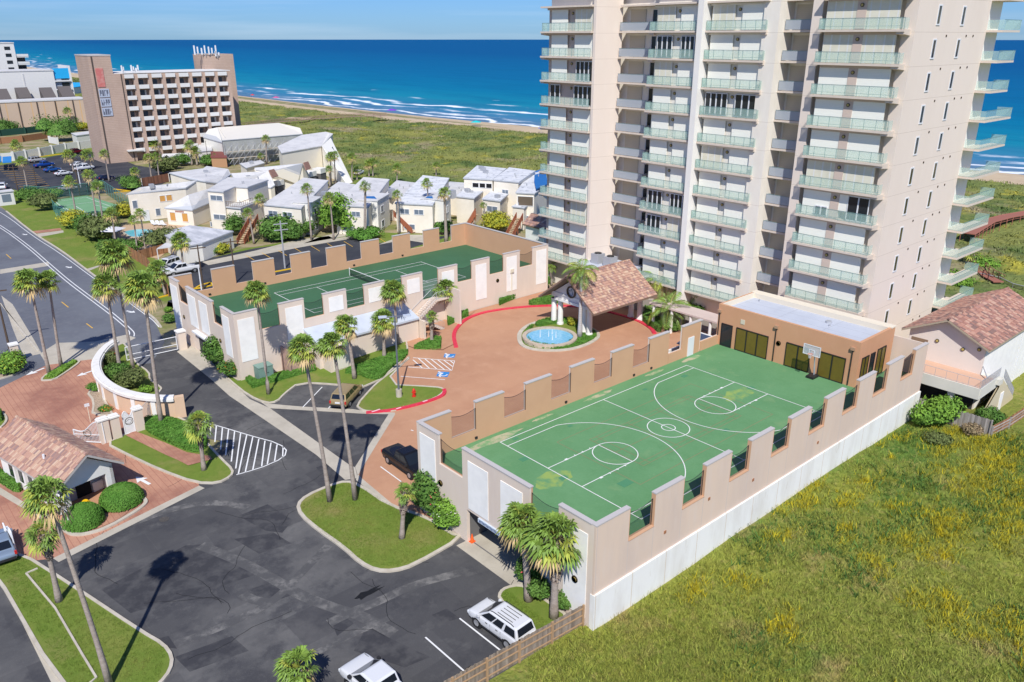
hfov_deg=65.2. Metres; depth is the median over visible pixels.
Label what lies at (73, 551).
concrete strip
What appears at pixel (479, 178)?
patched unit
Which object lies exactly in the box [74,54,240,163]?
hotel
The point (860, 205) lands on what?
window
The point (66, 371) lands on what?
kerb
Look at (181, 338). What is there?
gate pillar
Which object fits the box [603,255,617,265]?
air conditioner
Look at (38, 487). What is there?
fan palm
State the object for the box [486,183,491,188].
window
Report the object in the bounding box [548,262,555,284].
feather palm
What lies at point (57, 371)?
hedge
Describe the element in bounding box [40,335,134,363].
street apron
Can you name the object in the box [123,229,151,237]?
swimming pool
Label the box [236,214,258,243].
timber staircase
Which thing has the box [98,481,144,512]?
clipped bush
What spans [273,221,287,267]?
utility pole
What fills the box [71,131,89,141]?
white garage
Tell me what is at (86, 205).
tennis court
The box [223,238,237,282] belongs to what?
utility pole
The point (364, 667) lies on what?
pickup truck
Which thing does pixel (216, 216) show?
window
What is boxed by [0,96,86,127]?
long brown building
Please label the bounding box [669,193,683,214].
window
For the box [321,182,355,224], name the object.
link building
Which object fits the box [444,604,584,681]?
wooden fence
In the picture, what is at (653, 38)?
window
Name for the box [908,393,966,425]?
wild bush
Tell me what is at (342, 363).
door
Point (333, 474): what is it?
asphalt repair
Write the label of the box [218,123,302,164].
hotel lobby
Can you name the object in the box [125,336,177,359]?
sliding gate
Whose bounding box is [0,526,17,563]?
car
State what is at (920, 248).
window
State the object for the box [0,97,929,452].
ground
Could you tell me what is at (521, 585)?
kerb
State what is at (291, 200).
condominium unit
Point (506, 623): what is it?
suv
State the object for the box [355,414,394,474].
concrete strip
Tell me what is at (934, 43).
window
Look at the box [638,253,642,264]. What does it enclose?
window
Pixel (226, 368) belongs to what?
shrub
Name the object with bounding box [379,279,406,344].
fan palm
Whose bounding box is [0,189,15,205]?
white booth
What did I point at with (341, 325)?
fan palm
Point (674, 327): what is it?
planting
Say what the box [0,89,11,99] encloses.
shingled roof block
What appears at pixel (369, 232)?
shrub
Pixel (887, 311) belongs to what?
window
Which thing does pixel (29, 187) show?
shrub
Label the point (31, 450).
gatehouse
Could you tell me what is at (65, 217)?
shrub
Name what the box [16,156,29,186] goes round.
fan palm
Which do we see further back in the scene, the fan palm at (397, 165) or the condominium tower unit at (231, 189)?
the fan palm at (397, 165)
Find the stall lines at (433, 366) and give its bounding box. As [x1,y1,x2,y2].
[402,358,454,430]
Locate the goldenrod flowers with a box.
[672,422,1023,681]
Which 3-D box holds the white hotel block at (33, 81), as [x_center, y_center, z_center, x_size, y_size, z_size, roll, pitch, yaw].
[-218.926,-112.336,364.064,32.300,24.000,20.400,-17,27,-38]
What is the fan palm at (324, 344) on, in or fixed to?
on the lawn at (376, 523)
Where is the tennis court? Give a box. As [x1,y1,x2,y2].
[53,196,115,217]
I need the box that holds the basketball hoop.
[803,343,820,379]
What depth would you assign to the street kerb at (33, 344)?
116.40 m
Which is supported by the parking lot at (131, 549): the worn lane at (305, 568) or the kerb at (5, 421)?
the worn lane at (305, 568)
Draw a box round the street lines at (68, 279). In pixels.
[0,212,158,335]
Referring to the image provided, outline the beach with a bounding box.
[27,67,1023,184]
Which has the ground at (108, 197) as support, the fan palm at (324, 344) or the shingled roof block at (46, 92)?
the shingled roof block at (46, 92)
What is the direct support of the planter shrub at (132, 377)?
on the lawn at (121, 347)
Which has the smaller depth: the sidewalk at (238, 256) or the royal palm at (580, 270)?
the royal palm at (580, 270)
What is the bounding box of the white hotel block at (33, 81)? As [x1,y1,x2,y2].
[0,65,74,98]
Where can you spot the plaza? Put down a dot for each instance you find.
(492, 355)
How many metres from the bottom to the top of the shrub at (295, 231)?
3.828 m
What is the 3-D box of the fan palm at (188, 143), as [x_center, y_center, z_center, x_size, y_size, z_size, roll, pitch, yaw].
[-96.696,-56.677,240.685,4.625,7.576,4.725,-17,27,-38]
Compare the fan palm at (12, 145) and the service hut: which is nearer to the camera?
the service hut
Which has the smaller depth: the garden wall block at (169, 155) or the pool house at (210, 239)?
the pool house at (210, 239)
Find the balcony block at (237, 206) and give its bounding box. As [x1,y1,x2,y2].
[210,198,264,231]
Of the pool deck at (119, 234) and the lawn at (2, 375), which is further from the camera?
the pool deck at (119, 234)
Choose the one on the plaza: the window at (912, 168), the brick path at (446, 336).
the brick path at (446, 336)
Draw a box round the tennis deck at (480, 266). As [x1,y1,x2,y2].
[168,222,548,379]
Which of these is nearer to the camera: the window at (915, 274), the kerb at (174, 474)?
the kerb at (174, 474)
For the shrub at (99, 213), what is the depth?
163.35 m
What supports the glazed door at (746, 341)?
in the club room
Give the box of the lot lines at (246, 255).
[3,171,384,259]
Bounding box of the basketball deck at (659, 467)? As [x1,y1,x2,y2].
[416,319,928,630]
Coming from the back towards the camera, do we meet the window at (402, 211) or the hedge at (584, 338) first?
the window at (402, 211)
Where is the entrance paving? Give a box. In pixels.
[0,359,198,559]
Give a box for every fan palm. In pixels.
[9,139,22,150]
[9,268,50,372]
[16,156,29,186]
[19,475,112,681]
[23,518,63,602]
[34,269,62,365]
[60,149,77,170]
[62,106,72,119]
[62,175,78,208]
[79,148,93,168]
[81,169,97,215]
[90,179,105,216]
[90,271,122,362]
[93,239,136,367]
[98,148,109,181]
[103,206,119,238]
[120,270,164,420]
[127,215,140,251]
[129,166,139,176]
[133,208,146,248]
[143,153,153,176]
[146,259,169,294]
[148,140,160,152]
[150,152,161,174]
[169,231,191,272]
[181,410,215,470]
[182,139,196,164]
[189,146,201,164]
[242,206,255,243]
[243,280,272,394]
[253,192,267,239]
[257,152,263,160]
[260,134,270,163]
[273,644,321,681]
[286,333,332,502]
[299,183,312,239]
[314,331,357,500]
[322,191,336,239]
[325,151,336,184]
[325,165,332,186]
[330,151,338,183]
[330,314,357,378]
[347,151,357,181]
[353,166,361,179]
[359,180,371,229]
[364,159,373,176]
[368,157,377,176]
[369,308,394,355]
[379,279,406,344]
[391,163,402,179]
[392,189,402,233]
[394,481,417,539]
[421,177,431,195]
[425,310,438,339]
[431,279,457,303]
[432,161,439,175]
[437,186,450,241]
[480,201,486,227]
[495,501,542,602]
[520,510,583,619]
[964,245,982,262]
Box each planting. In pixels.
[643,305,656,313]
[662,321,680,330]
[688,302,706,309]
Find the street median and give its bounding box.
[2,296,41,356]
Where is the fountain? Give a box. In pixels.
[522,326,576,348]
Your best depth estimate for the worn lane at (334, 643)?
52.06 m
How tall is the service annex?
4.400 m
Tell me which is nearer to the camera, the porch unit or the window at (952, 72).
the window at (952, 72)
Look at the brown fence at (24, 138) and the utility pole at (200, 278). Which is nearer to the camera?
the utility pole at (200, 278)
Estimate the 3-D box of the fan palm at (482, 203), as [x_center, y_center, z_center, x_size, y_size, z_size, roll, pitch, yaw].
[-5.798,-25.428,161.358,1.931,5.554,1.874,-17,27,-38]
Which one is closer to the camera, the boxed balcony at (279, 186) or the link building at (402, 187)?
the link building at (402, 187)
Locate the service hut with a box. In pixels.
[210,151,226,166]
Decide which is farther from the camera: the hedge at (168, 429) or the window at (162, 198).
the window at (162, 198)
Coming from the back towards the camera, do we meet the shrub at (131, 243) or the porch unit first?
the porch unit
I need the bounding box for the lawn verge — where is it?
[148,301,175,343]
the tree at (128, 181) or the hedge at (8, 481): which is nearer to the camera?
the hedge at (8, 481)
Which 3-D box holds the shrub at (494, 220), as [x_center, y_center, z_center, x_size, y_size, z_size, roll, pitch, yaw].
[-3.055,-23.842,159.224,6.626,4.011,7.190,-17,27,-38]
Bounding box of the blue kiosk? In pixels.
[0,156,11,162]
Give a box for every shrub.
[0,349,26,374]
[14,189,27,198]
[19,188,51,199]
[20,185,38,190]
[26,191,60,208]
[47,188,64,195]
[55,208,87,227]
[68,211,98,232]
[76,122,87,129]
[85,381,97,390]
[92,237,126,249]
[97,211,120,221]
[98,405,113,411]
[103,349,120,366]
[103,362,131,380]
[112,201,130,216]
[112,366,145,387]
[118,237,146,253]
[138,384,153,392]
[150,155,179,172]
[161,313,174,321]
[163,306,172,311]
[168,155,180,165]
[199,153,230,164]
[200,334,223,362]
[215,243,230,253]
[216,359,236,375]
[255,212,294,238]
[265,219,307,240]
[297,218,317,233]
[342,225,384,240]
[434,220,452,232]
[479,210,512,229]
[526,575,550,600]
[530,568,540,582]
[558,589,570,609]
[567,316,577,325]
[949,268,979,286]
[969,254,1005,268]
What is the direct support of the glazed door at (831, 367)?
in the club room
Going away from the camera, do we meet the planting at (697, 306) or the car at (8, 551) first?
the car at (8, 551)
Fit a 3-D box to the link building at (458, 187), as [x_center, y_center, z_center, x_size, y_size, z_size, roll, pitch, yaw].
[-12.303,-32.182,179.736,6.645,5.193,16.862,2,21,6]
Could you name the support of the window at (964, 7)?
in the condominium tower at (712, 155)
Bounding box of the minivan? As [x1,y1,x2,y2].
[329,383,362,407]
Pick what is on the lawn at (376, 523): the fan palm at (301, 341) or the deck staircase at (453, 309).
the fan palm at (301, 341)
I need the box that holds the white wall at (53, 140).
[48,136,58,144]
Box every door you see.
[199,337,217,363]
[333,349,348,370]
[687,336,694,356]
[720,323,732,347]
[734,327,768,358]
[784,342,809,372]
[817,351,845,383]
[859,355,869,377]
[868,352,875,372]
[874,345,886,374]
[997,391,1003,409]
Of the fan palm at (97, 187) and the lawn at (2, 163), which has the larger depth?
the lawn at (2, 163)
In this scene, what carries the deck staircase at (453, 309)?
on the plaza
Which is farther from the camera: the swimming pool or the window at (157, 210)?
the window at (157, 210)
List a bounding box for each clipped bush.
[61,501,105,532]
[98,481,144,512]
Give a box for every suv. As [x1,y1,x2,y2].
[0,181,7,188]
[27,156,45,162]
[70,148,82,153]
[160,255,181,270]
[467,598,535,647]
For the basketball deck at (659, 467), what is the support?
on the ground at (108, 197)
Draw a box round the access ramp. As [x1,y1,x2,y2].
[668,332,711,352]
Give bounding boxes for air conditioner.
[591,252,604,263]
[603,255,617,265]
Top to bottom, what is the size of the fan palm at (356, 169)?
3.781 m
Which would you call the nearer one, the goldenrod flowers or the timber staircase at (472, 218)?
the goldenrod flowers
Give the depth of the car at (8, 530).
59.99 m
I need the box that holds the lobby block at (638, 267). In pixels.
[577,260,641,272]
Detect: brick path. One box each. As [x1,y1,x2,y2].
[33,228,60,232]
[126,431,211,464]
[405,311,473,348]
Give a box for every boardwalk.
[243,113,386,124]
[959,211,1023,242]
[974,262,1004,282]
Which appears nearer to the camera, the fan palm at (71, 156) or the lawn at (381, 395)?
the lawn at (381, 395)
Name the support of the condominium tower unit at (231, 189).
on the ground at (108, 197)
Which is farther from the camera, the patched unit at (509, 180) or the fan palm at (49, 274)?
the patched unit at (509, 180)
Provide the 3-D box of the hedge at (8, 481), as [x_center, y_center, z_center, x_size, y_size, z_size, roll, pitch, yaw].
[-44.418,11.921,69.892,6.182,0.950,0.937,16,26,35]
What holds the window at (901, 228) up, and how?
in the condominium tower at (712, 155)
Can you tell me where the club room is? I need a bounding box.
[716,290,896,386]
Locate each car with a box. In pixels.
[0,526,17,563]
[2,523,15,546]
[42,166,60,172]
[54,170,72,175]
[58,185,77,191]
[70,161,86,166]
[95,174,114,180]
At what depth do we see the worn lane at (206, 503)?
66.48 m
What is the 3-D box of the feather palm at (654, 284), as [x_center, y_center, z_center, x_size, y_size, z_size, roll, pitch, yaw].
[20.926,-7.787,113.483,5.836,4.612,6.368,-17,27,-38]
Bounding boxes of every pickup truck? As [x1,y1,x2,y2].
[33,160,54,167]
[74,163,94,171]
[162,261,199,275]
[338,653,400,681]
[381,443,418,479]
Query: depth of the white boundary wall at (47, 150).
262.98 m
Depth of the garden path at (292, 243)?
150.51 m
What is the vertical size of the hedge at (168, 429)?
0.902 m
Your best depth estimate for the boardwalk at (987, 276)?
125.11 m
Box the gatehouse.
[0,415,123,514]
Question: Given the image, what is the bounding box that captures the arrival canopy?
[538,259,656,334]
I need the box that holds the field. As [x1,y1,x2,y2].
[489,373,1023,681]
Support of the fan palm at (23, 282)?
on the lawn at (45, 377)
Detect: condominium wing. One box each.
[126,180,197,220]
[164,189,210,225]
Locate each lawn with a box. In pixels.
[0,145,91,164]
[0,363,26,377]
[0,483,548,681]
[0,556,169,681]
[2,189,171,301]
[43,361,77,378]
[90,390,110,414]
[106,344,159,393]
[112,418,230,481]
[216,232,450,256]
[226,342,406,401]
[349,172,393,186]
[359,369,441,409]
[501,586,562,628]
[521,323,588,348]
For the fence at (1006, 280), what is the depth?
123.09 m
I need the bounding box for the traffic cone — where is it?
[469,534,475,543]
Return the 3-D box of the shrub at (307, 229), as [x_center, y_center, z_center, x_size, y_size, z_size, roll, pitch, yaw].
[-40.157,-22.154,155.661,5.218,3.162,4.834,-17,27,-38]
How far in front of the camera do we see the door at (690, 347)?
85.54 m
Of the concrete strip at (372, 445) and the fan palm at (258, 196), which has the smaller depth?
the concrete strip at (372, 445)
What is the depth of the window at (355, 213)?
155.45 m
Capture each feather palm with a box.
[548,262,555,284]
[642,271,668,298]
[647,291,690,330]
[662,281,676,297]
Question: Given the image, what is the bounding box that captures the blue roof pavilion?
[73,82,81,92]
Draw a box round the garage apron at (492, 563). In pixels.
[456,541,523,584]
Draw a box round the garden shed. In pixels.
[522,213,545,242]
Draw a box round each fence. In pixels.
[0,126,46,135]
[0,132,47,143]
[24,180,128,203]
[126,173,169,188]
[126,245,169,296]
[138,244,167,257]
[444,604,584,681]
[919,398,992,436]
[981,273,1022,287]
[990,408,1023,436]
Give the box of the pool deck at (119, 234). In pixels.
[111,222,183,258]
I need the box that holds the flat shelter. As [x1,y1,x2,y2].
[156,243,172,259]
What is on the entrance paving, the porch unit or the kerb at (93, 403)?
the kerb at (93, 403)
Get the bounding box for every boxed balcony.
[273,179,283,195]
[307,170,316,178]
[312,167,326,179]
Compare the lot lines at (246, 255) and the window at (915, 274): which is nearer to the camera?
the window at (915, 274)
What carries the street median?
on the street
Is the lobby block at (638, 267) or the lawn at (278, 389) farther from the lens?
the lobby block at (638, 267)
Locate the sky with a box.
[0,0,1023,39]
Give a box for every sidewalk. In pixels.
[0,488,40,518]
[23,625,59,681]
[38,230,62,236]
[204,236,352,264]
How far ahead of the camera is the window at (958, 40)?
86.61 m
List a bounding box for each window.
[1,194,11,201]
[8,464,14,476]
[18,470,23,482]
[132,200,137,208]
[143,210,149,220]
[155,208,160,215]
[159,195,165,201]
[166,194,172,200]
[169,212,176,220]
[181,213,188,221]
[210,195,222,200]
[213,214,225,219]
[268,210,277,215]
[282,212,292,217]
[351,211,360,216]
[400,209,408,213]
[414,209,423,214]
[472,182,478,187]
[479,183,485,187]
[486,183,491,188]
[487,205,497,211]
[517,196,532,206]
[550,84,559,103]
[573,85,590,106]
[575,61,591,81]
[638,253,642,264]
[639,230,643,246]
[641,207,645,223]
[642,188,646,200]
[643,164,647,176]
[645,139,649,154]
[646,114,650,129]
[646,213,660,233]
[647,189,662,210]
[648,88,652,105]
[649,62,653,78]
[651,35,655,54]
[652,9,657,28]
[656,35,672,57]
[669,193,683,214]
[680,35,695,58]
[704,92,727,115]
[733,94,755,117]
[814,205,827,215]
[845,196,869,223]
[884,309,889,322]
[888,282,893,299]
[892,254,898,272]
[897,226,903,243]
[902,197,908,215]
[906,298,912,314]
[908,167,914,185]
[911,272,917,289]
[913,136,919,155]
[916,246,921,262]
[918,105,925,123]
[921,218,927,235]
[924,72,930,91]
[926,190,932,207]
[930,39,936,58]
[931,162,937,179]
[936,4,942,24]
[937,132,943,150]
[942,102,948,120]
[948,71,954,89]
[954,39,960,57]
[960,6,966,25]
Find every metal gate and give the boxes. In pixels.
[72,421,105,442]
[121,410,135,433]
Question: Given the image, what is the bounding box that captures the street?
[0,207,164,386]
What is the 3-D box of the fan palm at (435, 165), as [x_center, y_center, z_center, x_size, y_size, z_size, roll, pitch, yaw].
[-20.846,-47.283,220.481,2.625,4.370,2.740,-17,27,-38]
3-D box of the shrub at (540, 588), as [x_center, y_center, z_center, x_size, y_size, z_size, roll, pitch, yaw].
[1.884,16.914,54.771,2.121,1.998,1.770,-17,27,-38]
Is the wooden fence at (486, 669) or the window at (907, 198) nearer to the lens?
the wooden fence at (486, 669)
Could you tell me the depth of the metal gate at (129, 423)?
78.06 m
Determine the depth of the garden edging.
52.83 m
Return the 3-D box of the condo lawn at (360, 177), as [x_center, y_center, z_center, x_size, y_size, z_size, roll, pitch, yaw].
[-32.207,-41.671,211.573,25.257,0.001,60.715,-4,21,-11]
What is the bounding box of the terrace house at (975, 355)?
[902,287,1023,420]
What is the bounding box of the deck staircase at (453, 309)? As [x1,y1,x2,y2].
[415,278,461,338]
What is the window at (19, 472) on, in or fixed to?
in the gatehouse
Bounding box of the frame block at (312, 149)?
[277,132,351,182]
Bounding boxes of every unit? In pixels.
[169,166,230,191]
[206,177,269,229]
[231,171,274,198]
[239,160,264,172]
[254,161,310,189]
[263,178,328,236]
[335,177,395,233]
[395,175,455,232]
[456,188,482,223]
[463,165,505,206]
[482,191,508,225]
[493,167,535,219]
[512,202,527,229]
[515,168,546,217]
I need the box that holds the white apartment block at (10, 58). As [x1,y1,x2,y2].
[0,42,29,68]
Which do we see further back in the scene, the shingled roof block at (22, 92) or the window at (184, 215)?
the shingled roof block at (22, 92)
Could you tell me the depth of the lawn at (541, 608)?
54.67 m
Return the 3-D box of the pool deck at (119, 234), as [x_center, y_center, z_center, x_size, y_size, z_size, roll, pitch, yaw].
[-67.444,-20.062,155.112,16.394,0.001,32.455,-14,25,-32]
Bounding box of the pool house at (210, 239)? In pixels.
[164,225,233,263]
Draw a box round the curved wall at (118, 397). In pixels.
[91,339,186,417]
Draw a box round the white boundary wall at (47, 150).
[0,140,91,161]
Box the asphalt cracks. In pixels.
[91,409,513,658]
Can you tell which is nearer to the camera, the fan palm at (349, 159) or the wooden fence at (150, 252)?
the wooden fence at (150, 252)
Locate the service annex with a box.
[280,304,418,372]
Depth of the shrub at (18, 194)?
190.03 m
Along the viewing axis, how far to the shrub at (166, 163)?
223.17 m
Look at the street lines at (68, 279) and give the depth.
130.35 m
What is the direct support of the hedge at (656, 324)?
on the plaza
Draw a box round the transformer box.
[253,361,273,378]
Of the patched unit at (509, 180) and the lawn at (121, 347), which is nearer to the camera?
the lawn at (121, 347)
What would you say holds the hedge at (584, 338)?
on the lawn at (570, 327)
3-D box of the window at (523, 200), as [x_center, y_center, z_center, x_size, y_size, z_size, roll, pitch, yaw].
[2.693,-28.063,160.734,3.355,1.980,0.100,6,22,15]
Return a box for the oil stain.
[355,585,383,599]
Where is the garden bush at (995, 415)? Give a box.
[975,405,1007,424]
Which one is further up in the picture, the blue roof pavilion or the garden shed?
the blue roof pavilion
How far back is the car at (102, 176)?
216.19 m
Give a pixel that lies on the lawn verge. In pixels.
(167, 329)
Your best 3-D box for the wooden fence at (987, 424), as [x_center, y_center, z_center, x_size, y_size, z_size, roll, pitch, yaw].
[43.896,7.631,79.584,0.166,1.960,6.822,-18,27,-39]
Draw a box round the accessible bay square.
[436,372,449,376]
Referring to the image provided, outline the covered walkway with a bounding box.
[626,299,717,334]
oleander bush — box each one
[408,485,418,505]
[412,469,441,514]
[429,493,460,529]
[514,555,531,581]
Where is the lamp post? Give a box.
[378,314,410,397]
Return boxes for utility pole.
[0,289,8,348]
[7,165,18,190]
[70,169,80,195]
[190,245,205,288]
[198,266,201,289]
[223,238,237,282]
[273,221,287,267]
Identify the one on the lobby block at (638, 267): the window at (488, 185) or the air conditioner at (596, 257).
the air conditioner at (596, 257)
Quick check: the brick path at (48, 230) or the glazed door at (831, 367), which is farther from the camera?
the brick path at (48, 230)
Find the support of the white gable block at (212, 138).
on the ground at (108, 197)
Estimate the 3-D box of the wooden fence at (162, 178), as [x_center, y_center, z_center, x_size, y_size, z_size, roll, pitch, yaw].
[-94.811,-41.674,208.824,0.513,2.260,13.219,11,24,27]
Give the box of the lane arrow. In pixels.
[136,477,150,484]
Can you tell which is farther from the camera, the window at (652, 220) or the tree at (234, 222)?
the tree at (234, 222)
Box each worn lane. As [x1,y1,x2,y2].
[132,500,250,525]
[174,545,331,646]
[196,542,397,636]
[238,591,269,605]
[312,615,392,656]
[326,570,460,625]
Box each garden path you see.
[260,236,329,249]
[306,233,346,242]
[381,235,422,243]
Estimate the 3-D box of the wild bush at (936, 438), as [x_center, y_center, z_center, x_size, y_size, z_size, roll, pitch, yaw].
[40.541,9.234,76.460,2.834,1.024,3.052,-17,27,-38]
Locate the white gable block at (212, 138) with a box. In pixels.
[203,127,224,151]
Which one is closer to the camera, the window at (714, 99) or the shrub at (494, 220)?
the window at (714, 99)
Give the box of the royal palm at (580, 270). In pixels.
[561,259,598,336]
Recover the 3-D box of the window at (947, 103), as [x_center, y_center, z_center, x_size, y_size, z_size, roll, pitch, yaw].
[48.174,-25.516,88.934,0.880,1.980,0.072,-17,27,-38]
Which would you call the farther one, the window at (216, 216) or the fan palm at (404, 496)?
the window at (216, 216)
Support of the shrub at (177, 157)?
on the ground at (108, 197)
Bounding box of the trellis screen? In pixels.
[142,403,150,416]
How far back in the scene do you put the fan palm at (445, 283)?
105.34 m
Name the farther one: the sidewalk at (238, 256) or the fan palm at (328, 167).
the fan palm at (328, 167)
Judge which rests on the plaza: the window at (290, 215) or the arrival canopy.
the arrival canopy
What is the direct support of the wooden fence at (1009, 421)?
on the field
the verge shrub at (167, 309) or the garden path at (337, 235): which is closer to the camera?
the verge shrub at (167, 309)
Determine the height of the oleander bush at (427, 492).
3.856 m
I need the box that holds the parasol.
[100,226,123,238]
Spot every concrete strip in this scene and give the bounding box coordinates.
[53,486,203,561]
[177,344,356,479]
[262,402,394,413]
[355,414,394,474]
[356,475,390,502]
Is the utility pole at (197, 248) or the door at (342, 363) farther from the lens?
the utility pole at (197, 248)
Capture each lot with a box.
[0,152,172,196]
[0,586,50,681]
[37,347,564,681]
[168,235,450,306]
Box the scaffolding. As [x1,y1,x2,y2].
[223,138,292,165]
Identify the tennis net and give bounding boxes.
[349,268,378,282]
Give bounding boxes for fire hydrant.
[411,388,415,396]
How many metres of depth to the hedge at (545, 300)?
112.95 m
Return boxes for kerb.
[0,211,161,350]
[0,362,28,379]
[0,412,7,427]
[0,553,173,681]
[39,154,290,298]
[41,360,79,380]
[45,497,147,535]
[87,389,112,415]
[109,417,233,483]
[118,343,161,392]
[217,341,407,403]
[296,481,460,572]
[356,356,443,411]
[366,304,656,413]
[498,584,565,614]
[517,321,599,351]
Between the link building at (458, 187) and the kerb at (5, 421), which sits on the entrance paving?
the kerb at (5, 421)
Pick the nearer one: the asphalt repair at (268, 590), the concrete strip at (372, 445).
the asphalt repair at (268, 590)
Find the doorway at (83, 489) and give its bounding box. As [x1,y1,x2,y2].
[75,481,91,498]
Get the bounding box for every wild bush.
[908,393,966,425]
[919,429,953,446]
[959,422,983,436]
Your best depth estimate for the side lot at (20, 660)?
50.63 m
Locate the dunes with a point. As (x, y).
(1010, 277)
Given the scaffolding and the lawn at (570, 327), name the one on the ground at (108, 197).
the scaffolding
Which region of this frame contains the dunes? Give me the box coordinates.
[72,77,1023,312]
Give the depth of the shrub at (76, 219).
155.84 m
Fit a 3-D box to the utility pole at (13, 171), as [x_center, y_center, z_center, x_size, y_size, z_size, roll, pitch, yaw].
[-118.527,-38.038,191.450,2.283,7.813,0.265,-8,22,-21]
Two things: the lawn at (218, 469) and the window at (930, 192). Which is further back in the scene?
the window at (930, 192)
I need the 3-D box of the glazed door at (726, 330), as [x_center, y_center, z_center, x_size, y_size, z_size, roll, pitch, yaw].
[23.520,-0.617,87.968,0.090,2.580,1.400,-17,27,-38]
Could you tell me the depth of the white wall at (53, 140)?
290.00 m
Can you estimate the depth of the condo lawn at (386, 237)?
153.54 m
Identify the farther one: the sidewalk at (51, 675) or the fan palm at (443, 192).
the fan palm at (443, 192)
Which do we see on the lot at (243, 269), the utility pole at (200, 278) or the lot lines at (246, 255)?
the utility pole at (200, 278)
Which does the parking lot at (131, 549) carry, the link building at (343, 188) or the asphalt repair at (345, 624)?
the asphalt repair at (345, 624)
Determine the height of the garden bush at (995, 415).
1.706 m
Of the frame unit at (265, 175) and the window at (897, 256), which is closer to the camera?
the window at (897, 256)
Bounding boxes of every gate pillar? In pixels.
[7,341,18,351]
[94,415,111,443]
[107,412,122,438]
[130,404,144,431]
[174,328,187,350]
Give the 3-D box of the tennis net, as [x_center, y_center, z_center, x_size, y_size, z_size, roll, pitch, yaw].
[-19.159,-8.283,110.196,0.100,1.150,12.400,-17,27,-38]
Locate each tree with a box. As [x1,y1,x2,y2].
[0,118,20,129]
[28,114,82,137]
[76,214,119,238]
[115,174,141,188]
[138,226,184,246]
[175,152,193,163]
[221,212,244,232]
[313,192,357,230]
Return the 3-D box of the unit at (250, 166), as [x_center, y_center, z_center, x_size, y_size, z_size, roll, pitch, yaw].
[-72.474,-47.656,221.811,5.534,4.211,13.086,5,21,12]
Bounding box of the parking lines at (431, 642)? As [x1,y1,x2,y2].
[210,387,500,670]
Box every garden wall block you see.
[162,153,190,163]
[197,144,211,162]
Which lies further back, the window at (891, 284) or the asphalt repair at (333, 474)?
the window at (891, 284)
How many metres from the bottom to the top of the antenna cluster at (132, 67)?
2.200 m
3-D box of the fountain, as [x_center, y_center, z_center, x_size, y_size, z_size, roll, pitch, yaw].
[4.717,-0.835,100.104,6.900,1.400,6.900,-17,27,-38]
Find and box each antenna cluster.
[130,65,138,71]
[193,45,216,55]
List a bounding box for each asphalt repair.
[101,544,253,612]
[158,636,176,648]
[175,636,247,671]
[235,533,289,553]
[239,504,292,532]
[249,583,289,598]
[316,464,340,480]
[329,614,353,635]
[354,630,428,667]
[433,609,458,622]
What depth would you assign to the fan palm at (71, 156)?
228.80 m
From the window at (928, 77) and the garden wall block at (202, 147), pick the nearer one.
the window at (928, 77)
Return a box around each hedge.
[0,408,2,420]
[0,468,22,491]
[44,359,76,377]
[144,414,207,451]
[245,365,315,387]
[345,349,407,379]
[414,335,441,349]
[447,308,468,324]
[499,276,549,305]
[523,324,596,348]
[528,294,557,304]
[535,316,577,326]
[642,310,661,331]
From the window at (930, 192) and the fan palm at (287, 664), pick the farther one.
the window at (930, 192)
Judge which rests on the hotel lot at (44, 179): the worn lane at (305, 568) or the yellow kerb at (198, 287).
the yellow kerb at (198, 287)
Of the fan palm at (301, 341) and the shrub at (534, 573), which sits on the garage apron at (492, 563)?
the shrub at (534, 573)
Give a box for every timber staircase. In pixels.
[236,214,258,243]
[393,210,413,232]
[467,208,477,223]
[506,212,522,234]
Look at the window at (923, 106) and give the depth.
85.18 m
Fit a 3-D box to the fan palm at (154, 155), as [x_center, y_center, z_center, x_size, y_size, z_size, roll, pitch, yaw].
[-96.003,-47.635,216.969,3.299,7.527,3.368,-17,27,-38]
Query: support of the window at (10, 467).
in the gatehouse
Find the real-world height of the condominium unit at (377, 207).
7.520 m
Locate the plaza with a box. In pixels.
[359,291,715,527]
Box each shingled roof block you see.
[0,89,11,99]
[14,87,31,98]
[39,87,55,97]
[57,86,74,96]
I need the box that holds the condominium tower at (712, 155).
[538,0,1023,338]
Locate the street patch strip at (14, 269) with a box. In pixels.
[0,262,48,273]
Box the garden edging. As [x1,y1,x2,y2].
[25,568,96,681]
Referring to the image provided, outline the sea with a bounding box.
[0,40,1023,174]
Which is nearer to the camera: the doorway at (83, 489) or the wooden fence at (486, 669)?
the wooden fence at (486, 669)
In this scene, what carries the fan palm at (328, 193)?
on the sidewalk at (238, 256)
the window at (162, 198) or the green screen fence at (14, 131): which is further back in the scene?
the green screen fence at (14, 131)
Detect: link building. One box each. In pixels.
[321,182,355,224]
[386,180,414,220]
[446,182,463,215]

